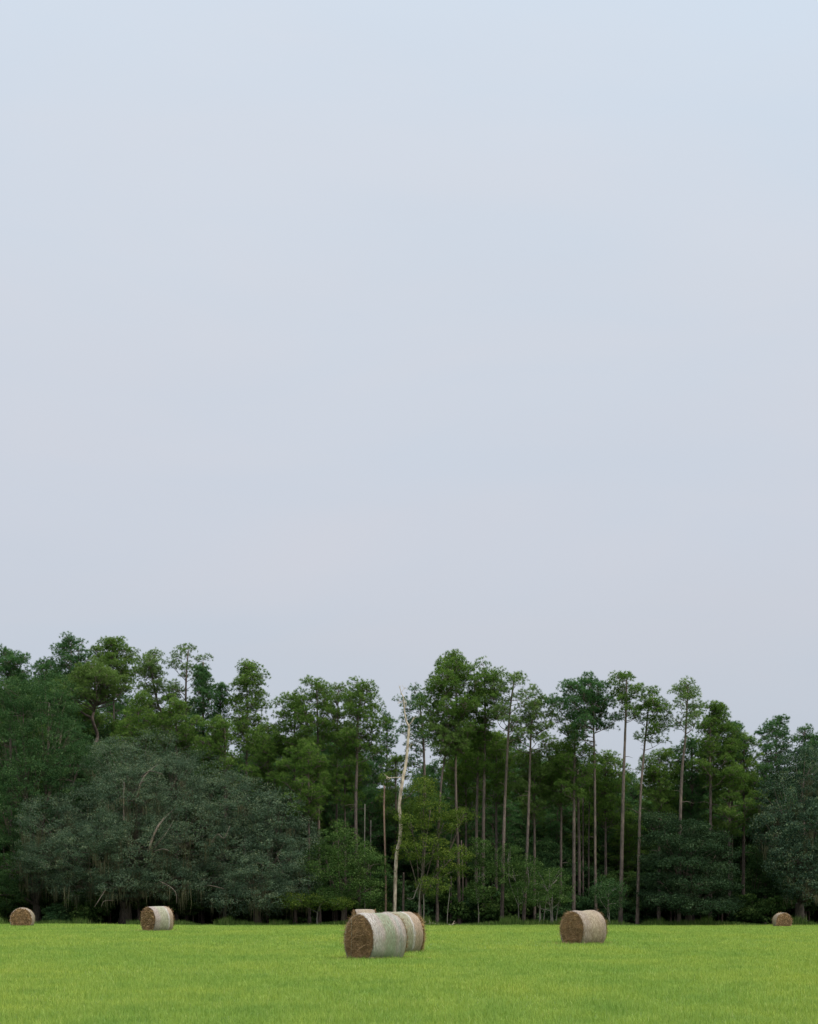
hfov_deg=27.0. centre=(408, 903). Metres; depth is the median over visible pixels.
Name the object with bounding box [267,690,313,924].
pine tree
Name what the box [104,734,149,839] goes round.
pine tree
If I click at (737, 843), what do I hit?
understory tree
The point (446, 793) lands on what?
pine tree
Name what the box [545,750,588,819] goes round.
pine tree
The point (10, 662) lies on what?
pine tree
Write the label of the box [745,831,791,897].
understory tree
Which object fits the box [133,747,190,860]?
pine tree
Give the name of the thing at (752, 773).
pine tree
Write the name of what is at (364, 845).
bare tree
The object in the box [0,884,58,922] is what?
shrub
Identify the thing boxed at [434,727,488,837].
pine tree
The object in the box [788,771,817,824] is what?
pine tree
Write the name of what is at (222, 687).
pine tree
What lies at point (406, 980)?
ground
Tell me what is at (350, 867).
broadleaf tree
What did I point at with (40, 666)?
pine tree
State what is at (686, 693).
pine tree
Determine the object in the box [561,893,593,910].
shrub
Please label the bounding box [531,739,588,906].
pine tree
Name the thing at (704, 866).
live oak
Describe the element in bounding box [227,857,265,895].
understory tree
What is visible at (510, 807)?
pine tree
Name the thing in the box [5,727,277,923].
live oak
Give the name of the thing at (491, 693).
pine tree
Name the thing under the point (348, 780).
pine tree
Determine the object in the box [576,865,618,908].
understory tree
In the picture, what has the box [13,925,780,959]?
rough grass
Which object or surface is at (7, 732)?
pine tree
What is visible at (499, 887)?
understory tree
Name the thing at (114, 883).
understory tree
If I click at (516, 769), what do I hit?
pine tree
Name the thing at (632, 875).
understory tree
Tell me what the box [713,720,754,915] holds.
pine tree
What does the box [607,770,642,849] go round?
pine tree
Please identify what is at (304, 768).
pine tree
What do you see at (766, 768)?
pine tree
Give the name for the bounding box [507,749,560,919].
pine tree
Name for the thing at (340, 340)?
sky
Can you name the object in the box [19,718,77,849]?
pine tree
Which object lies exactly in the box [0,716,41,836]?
pine tree
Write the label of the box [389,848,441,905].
understory tree
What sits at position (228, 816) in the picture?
pine tree
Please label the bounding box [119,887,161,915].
understory tree
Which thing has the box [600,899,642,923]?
shrub
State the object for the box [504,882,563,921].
shrub
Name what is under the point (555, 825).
pine tree
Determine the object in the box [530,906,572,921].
shrub
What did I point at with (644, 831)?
pine tree
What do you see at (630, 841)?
understory tree
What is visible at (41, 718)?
pine tree
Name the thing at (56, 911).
shrub
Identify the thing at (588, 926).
hay bale
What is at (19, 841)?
understory tree
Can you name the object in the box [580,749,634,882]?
pine tree
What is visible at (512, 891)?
young tree
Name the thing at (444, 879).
understory tree
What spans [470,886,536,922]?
shrub
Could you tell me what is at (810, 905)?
understory tree
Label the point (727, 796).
pine tree
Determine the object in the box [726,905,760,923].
shrub
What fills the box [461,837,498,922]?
young tree
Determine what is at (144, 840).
understory tree
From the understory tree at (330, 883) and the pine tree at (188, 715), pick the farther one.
the pine tree at (188, 715)
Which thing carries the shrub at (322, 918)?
on the ground at (406, 980)
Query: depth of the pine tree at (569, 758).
173.77 m
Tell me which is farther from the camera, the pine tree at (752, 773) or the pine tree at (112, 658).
the pine tree at (112, 658)
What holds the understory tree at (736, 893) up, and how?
on the ground at (406, 980)
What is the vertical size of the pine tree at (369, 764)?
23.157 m
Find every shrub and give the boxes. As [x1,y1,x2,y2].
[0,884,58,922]
[41,903,77,922]
[61,891,118,922]
[101,898,119,922]
[111,898,150,923]
[169,890,214,922]
[192,909,233,922]
[227,893,277,923]
[252,879,321,923]
[298,902,326,922]
[321,907,340,922]
[339,894,383,918]
[355,900,392,912]
[390,886,466,921]
[425,883,471,923]
[454,896,486,923]
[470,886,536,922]
[472,887,500,916]
[477,909,520,923]
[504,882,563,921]
[519,896,543,920]
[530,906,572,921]
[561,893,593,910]
[589,901,606,912]
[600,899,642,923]
[614,883,676,921]
[634,907,656,922]
[661,908,702,920]
[681,906,708,922]
[704,911,725,921]
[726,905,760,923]
[734,893,791,923]
[755,884,792,922]
[784,869,815,919]
[791,908,817,922]
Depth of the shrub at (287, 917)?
178.62 m
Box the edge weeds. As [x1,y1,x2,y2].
[0,913,817,925]
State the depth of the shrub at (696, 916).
192.95 m
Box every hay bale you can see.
[9,908,35,925]
[140,906,174,930]
[341,911,408,959]
[351,909,376,916]
[382,911,428,951]
[557,910,608,944]
[771,912,792,926]
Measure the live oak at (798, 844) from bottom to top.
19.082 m
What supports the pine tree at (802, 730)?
on the ground at (406, 980)
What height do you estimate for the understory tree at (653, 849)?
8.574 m
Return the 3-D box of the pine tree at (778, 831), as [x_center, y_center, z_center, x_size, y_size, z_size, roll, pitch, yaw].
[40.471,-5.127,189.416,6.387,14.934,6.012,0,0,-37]
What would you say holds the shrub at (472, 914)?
on the ground at (406, 980)
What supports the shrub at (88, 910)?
on the ground at (406, 980)
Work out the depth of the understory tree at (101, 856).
188.81 m
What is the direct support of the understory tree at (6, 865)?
on the ground at (406, 980)
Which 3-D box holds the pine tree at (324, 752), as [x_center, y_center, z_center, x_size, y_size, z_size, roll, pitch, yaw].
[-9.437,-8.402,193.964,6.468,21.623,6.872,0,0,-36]
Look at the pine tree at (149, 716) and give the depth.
179.39 m
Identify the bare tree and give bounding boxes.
[364,807,364,906]
[370,828,370,901]
[402,872,404,911]
[450,876,451,922]
[461,840,463,922]
[577,769,580,895]
[582,798,583,895]
[588,790,589,899]
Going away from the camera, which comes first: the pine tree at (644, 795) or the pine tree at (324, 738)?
the pine tree at (644, 795)
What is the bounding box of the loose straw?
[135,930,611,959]
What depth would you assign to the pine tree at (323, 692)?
175.51 m
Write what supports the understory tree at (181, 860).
on the ground at (406, 980)
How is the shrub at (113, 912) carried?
on the ground at (406, 980)
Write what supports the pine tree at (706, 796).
on the ground at (406, 980)
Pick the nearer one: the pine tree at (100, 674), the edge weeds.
the edge weeds
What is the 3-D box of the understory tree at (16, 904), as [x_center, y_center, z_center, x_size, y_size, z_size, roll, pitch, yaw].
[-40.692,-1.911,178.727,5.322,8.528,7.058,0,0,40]
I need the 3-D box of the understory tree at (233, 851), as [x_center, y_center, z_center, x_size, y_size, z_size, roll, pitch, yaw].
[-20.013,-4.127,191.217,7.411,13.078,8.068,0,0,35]
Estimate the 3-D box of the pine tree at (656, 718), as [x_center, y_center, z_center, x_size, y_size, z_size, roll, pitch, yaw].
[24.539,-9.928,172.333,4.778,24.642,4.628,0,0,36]
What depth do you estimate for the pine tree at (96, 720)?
194.59 m
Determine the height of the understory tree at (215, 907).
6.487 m
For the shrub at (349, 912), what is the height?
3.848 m
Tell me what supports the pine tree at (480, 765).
on the ground at (406, 980)
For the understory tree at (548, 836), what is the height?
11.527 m
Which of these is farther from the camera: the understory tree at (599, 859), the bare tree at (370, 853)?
the understory tree at (599, 859)
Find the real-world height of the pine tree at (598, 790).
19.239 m
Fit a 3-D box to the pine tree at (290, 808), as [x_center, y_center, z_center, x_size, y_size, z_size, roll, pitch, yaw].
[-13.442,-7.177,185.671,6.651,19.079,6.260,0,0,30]
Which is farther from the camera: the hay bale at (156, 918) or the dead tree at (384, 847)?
the dead tree at (384, 847)
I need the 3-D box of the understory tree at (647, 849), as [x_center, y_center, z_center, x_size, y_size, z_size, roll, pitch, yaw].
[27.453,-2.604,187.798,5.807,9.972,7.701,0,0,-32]
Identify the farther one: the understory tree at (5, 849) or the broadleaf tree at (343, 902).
the understory tree at (5, 849)
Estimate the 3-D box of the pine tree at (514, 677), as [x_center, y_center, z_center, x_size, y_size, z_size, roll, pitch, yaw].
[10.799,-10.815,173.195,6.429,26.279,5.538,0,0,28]
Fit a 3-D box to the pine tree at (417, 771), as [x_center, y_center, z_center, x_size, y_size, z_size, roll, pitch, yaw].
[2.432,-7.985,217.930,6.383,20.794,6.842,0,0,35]
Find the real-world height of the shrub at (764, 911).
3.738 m
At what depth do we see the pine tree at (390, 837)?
185.97 m
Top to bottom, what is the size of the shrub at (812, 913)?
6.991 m
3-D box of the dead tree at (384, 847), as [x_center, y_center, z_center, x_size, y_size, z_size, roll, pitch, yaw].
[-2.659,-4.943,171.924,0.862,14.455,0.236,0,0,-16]
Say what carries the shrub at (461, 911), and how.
on the ground at (406, 980)
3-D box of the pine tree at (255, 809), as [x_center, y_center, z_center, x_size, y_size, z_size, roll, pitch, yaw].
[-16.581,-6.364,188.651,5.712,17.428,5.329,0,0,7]
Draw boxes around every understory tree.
[0,812,54,881]
[0,844,16,871]
[0,846,43,912]
[0,854,14,893]
[23,872,63,908]
[45,820,91,917]
[46,865,99,908]
[73,823,125,921]
[90,855,136,922]
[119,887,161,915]
[122,814,190,900]
[141,861,182,906]
[162,870,216,922]
[167,830,195,920]
[171,811,232,923]
[192,868,228,919]
[199,811,257,920]
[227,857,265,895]
[246,809,313,873]
[281,873,317,921]
[301,845,356,921]
[314,806,371,888]
[327,853,379,904]
[363,867,414,910]
[367,824,416,899]
[380,824,435,888]
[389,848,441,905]
[408,873,469,904]
[415,847,460,888]
[439,857,488,889]
[470,851,515,891]
[472,839,522,888]
[499,825,544,855]
[499,836,545,885]
[505,873,545,892]
[521,841,571,898]
[529,824,577,881]
[540,811,619,893]
[553,861,597,895]
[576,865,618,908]
[590,842,626,895]
[597,870,642,918]
[609,810,646,887]
[628,866,669,914]
[631,840,674,904]
[645,846,698,919]
[673,862,736,920]
[684,793,739,821]
[700,851,741,920]
[702,865,751,922]
[720,809,773,891]
[733,840,781,903]
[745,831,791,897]
[751,870,796,912]
[786,877,817,918]
[792,825,817,920]
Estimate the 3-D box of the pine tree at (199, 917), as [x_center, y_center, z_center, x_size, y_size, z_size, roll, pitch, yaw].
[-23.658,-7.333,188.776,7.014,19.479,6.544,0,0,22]
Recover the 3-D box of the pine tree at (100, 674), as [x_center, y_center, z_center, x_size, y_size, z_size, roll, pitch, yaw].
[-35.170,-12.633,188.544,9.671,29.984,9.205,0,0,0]
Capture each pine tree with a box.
[0,643,41,915]
[0,680,32,846]
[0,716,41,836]
[15,677,91,820]
[18,681,76,921]
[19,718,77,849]
[29,655,66,697]
[37,715,103,890]
[44,631,98,702]
[49,655,135,923]
[69,702,114,878]
[69,737,125,922]
[79,701,110,744]
[87,635,144,922]
[99,719,142,806]
[100,698,120,728]
[101,691,145,735]
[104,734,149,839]
[110,689,167,919]
[129,646,183,905]
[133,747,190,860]
[134,719,195,821]
[152,693,204,921]
[152,706,206,847]
[164,643,214,921]
[174,751,215,923]
[186,660,222,923]
[190,714,251,919]
[205,785,247,861]
[208,682,233,918]
[216,658,274,916]
[234,744,260,809]
[235,721,292,923]
[238,774,274,922]
[259,755,310,917]
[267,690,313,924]
[275,736,335,922]
[290,674,341,922]
[297,756,341,921]
[301,718,350,796]
[309,767,353,919]
[312,737,345,907]
[315,682,361,921]
[319,735,372,918]
[322,725,378,831]
[335,675,392,906]
[342,786,391,867]
[349,743,397,846]
[372,755,421,856]
[373,707,399,814]
[375,806,427,881]
[390,788,433,834]
[391,681,437,887]
[407,762,444,795]
[407,791,460,871]
[410,758,448,806]
[413,648,492,923]
[413,773,454,848]
[418,715,476,922]
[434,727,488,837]
[437,744,492,886]
[437,758,481,855]
[439,731,497,856]
[454,720,497,923]
[465,732,521,890]
[466,656,510,922]
[467,772,522,859]
[483,670,547,919]
[485,730,517,864]
[486,733,532,843]
[503,690,566,921]
[506,795,551,860]
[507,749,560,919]
[525,762,562,850]
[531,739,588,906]
[539,787,581,866]
[544,671,624,910]
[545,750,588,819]
[552,722,604,910]
[552,787,601,895]
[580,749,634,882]
[580,760,619,840]
[584,775,632,874]
[604,670,652,922]
[604,811,648,897]
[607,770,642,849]
[621,772,646,809]
[625,799,670,872]
[627,685,673,923]
[632,776,668,844]
[635,748,682,919]
[649,786,683,922]
[656,675,708,921]
[664,731,712,920]
[667,766,708,817]
[669,806,718,864]
[686,699,744,920]
[698,762,769,919]
[704,787,724,825]
[707,804,741,921]
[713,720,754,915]
[726,731,764,894]
[735,762,791,924]
[736,787,761,818]
[753,713,800,835]
[758,796,793,923]
[785,796,817,918]
[787,722,817,904]
[787,759,815,803]
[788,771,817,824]
[799,731,817,792]
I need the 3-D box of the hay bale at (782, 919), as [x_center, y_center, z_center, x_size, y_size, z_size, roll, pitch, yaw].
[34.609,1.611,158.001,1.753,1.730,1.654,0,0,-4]
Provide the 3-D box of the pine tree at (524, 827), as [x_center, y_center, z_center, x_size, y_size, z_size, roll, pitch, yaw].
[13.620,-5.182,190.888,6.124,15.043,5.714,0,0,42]
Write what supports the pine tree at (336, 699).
on the ground at (406, 980)
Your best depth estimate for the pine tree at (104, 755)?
186.45 m
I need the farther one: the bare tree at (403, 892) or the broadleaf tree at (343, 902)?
the bare tree at (403, 892)
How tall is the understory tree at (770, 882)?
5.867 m
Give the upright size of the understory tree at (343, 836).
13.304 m
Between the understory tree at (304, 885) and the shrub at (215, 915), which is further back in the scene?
the shrub at (215, 915)
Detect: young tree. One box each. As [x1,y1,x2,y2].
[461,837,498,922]
[492,843,543,919]
[521,866,574,922]
[582,875,629,922]
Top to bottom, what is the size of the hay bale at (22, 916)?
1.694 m
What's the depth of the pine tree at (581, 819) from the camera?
186.38 m
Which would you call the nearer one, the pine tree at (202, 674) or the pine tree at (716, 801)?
the pine tree at (202, 674)
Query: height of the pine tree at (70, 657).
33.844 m
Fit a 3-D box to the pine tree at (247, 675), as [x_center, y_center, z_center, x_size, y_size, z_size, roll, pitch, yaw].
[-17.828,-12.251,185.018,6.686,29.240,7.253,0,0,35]
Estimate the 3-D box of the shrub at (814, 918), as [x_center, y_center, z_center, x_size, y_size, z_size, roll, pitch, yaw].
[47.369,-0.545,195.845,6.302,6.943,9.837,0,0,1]
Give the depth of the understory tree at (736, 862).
187.73 m
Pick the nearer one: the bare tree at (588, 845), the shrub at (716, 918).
the bare tree at (588, 845)
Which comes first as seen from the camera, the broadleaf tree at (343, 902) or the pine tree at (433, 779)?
the broadleaf tree at (343, 902)
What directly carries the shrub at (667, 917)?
on the ground at (406, 980)
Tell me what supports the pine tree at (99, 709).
on the ground at (406, 980)
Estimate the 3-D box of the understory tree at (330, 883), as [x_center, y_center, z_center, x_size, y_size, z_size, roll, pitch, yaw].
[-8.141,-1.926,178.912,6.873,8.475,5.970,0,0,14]
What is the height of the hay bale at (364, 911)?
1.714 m
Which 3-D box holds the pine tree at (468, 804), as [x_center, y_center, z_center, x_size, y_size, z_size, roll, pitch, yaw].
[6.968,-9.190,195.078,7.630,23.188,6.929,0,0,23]
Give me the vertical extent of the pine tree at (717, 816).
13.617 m
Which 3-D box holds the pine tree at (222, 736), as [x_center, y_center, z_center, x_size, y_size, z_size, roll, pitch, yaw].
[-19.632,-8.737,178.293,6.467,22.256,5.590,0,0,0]
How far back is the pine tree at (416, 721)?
185.65 m
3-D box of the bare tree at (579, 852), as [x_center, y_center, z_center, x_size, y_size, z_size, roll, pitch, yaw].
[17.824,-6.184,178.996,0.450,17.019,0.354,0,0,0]
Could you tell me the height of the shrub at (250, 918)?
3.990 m
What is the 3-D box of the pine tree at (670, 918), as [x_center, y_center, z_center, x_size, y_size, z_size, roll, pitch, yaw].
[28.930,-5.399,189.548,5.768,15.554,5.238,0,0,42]
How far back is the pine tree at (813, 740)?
183.44 m
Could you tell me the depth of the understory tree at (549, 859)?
179.18 m
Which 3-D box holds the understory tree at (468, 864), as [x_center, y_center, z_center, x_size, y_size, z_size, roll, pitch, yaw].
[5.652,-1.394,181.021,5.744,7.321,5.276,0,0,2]
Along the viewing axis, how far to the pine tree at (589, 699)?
172.38 m
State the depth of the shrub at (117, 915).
191.58 m
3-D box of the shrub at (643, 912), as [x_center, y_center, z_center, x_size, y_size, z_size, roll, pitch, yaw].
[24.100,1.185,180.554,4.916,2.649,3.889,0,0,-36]
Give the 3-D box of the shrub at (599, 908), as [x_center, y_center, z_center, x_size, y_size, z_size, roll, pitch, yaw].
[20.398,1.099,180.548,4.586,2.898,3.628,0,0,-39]
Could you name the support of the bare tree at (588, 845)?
on the ground at (406, 980)
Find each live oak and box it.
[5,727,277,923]
[202,778,327,923]
[630,811,746,922]
[747,743,817,921]
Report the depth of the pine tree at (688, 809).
179.22 m
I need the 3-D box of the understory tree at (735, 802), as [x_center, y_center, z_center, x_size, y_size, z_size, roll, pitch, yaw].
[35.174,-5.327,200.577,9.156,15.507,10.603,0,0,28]
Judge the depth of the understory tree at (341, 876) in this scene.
178.40 m
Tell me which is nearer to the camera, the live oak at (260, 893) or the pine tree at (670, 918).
the live oak at (260, 893)
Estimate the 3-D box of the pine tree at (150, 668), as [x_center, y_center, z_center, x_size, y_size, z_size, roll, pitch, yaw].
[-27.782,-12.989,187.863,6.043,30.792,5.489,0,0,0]
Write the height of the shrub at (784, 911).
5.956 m
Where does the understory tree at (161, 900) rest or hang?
on the ground at (406, 980)
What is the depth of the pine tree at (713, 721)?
175.32 m
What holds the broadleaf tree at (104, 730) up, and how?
on the ground at (406, 980)
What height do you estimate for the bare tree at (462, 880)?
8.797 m
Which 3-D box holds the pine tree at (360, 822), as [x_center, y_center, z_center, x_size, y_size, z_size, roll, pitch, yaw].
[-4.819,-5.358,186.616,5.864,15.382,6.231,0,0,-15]
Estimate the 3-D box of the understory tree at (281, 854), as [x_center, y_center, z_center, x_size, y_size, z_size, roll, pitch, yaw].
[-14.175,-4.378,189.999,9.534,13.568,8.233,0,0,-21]
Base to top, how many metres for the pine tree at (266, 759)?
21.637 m
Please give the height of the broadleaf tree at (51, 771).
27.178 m
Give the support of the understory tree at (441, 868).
on the ground at (406, 980)
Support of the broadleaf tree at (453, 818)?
on the ground at (406, 980)
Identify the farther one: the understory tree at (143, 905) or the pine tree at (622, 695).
the understory tree at (143, 905)
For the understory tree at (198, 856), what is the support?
on the ground at (406, 980)
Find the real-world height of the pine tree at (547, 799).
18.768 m
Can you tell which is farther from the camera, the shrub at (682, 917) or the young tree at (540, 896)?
the shrub at (682, 917)
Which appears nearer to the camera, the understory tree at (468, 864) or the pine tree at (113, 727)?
the understory tree at (468, 864)
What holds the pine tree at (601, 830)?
on the ground at (406, 980)
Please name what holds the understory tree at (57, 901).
on the ground at (406, 980)
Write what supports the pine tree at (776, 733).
on the ground at (406, 980)
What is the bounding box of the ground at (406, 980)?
[0,920,817,1023]
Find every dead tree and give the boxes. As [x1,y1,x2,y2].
[382,685,415,911]
[383,785,386,911]
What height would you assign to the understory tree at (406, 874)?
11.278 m
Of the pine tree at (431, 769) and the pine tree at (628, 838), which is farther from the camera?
the pine tree at (431, 769)
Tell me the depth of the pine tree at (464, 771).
179.44 m
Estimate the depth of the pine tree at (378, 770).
194.43 m
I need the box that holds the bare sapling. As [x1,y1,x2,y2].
[409,867,422,916]
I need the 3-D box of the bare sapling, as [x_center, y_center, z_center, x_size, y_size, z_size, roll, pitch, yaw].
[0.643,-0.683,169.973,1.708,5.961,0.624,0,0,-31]
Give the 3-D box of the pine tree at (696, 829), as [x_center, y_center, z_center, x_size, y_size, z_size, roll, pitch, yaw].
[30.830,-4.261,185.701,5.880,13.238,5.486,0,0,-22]
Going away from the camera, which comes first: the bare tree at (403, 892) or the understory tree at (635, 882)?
the bare tree at (403, 892)
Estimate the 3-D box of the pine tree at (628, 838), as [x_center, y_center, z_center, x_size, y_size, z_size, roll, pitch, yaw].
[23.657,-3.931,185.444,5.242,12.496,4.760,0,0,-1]
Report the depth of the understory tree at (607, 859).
186.85 m
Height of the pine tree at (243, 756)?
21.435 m
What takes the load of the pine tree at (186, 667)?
on the ground at (406, 980)
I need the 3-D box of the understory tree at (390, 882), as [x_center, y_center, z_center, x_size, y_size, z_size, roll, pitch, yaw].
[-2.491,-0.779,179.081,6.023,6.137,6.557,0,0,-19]
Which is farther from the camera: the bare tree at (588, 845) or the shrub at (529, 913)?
the bare tree at (588, 845)
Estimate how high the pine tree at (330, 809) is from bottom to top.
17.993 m
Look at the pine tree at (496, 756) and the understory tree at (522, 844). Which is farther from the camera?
the understory tree at (522, 844)
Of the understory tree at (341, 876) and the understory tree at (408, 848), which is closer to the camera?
the understory tree at (341, 876)
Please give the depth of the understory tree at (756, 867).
179.46 m
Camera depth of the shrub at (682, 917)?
192.92 m
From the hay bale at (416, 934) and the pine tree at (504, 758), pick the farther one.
the pine tree at (504, 758)
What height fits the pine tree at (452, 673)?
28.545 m
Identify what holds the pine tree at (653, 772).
on the ground at (406, 980)
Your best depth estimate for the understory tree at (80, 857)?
190.35 m
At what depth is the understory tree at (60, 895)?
179.33 m
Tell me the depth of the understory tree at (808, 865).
188.54 m
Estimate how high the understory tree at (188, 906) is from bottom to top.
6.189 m
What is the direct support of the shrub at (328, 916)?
on the ground at (406, 980)
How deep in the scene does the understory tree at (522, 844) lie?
186.07 m
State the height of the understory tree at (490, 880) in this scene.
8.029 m
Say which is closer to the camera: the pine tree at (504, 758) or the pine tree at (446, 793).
the pine tree at (446, 793)
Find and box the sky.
[0,0,817,808]
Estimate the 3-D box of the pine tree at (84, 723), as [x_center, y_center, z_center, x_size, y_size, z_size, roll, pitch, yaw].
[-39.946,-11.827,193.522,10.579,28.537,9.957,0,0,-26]
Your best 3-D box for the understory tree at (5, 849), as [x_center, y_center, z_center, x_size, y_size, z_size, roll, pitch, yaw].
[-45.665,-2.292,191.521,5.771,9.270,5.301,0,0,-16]
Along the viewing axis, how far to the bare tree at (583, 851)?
179.94 m
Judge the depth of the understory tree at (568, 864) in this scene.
181.68 m
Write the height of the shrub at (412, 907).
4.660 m
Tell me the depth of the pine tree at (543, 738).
172.73 m
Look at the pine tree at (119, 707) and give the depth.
202.54 m
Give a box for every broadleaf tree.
[0,669,103,922]
[66,718,167,792]
[276,891,356,923]
[295,818,395,920]
[390,773,479,917]
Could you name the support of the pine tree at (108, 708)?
on the ground at (406, 980)
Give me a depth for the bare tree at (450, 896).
173.94 m
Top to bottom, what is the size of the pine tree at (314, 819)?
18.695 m
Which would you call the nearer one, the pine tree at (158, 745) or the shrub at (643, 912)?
the shrub at (643, 912)
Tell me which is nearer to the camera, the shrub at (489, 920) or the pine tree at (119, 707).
the shrub at (489, 920)
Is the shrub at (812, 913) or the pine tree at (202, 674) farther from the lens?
the shrub at (812, 913)
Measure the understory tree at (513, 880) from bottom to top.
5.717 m
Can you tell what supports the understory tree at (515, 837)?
on the ground at (406, 980)
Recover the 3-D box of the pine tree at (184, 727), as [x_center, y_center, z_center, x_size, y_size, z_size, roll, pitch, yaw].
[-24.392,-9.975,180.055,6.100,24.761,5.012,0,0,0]
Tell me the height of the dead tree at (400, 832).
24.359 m
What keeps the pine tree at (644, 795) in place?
on the ground at (406, 980)
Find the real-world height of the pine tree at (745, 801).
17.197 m
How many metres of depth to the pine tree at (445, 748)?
172.34 m
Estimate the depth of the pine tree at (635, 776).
202.70 m
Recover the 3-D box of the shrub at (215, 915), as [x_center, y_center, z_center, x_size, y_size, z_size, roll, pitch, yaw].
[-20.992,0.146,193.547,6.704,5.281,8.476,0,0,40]
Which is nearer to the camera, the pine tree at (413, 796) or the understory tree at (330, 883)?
the understory tree at (330, 883)
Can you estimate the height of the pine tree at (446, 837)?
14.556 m
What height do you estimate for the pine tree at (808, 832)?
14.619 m
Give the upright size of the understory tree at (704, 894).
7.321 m
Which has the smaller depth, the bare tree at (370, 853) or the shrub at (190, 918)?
the bare tree at (370, 853)
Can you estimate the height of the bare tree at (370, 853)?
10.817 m
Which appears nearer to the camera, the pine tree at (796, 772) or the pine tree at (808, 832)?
the pine tree at (808, 832)
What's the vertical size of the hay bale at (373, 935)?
1.724 m
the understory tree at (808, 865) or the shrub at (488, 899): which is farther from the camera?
the understory tree at (808, 865)
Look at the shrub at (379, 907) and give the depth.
174.59 m
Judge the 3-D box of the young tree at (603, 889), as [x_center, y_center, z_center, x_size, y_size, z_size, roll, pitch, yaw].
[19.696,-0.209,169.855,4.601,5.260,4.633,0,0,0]
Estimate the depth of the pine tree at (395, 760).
185.84 m
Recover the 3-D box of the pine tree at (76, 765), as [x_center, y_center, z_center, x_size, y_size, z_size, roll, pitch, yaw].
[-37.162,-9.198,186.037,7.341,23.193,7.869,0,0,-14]
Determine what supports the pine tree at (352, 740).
on the ground at (406, 980)
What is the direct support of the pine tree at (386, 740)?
on the ground at (406, 980)

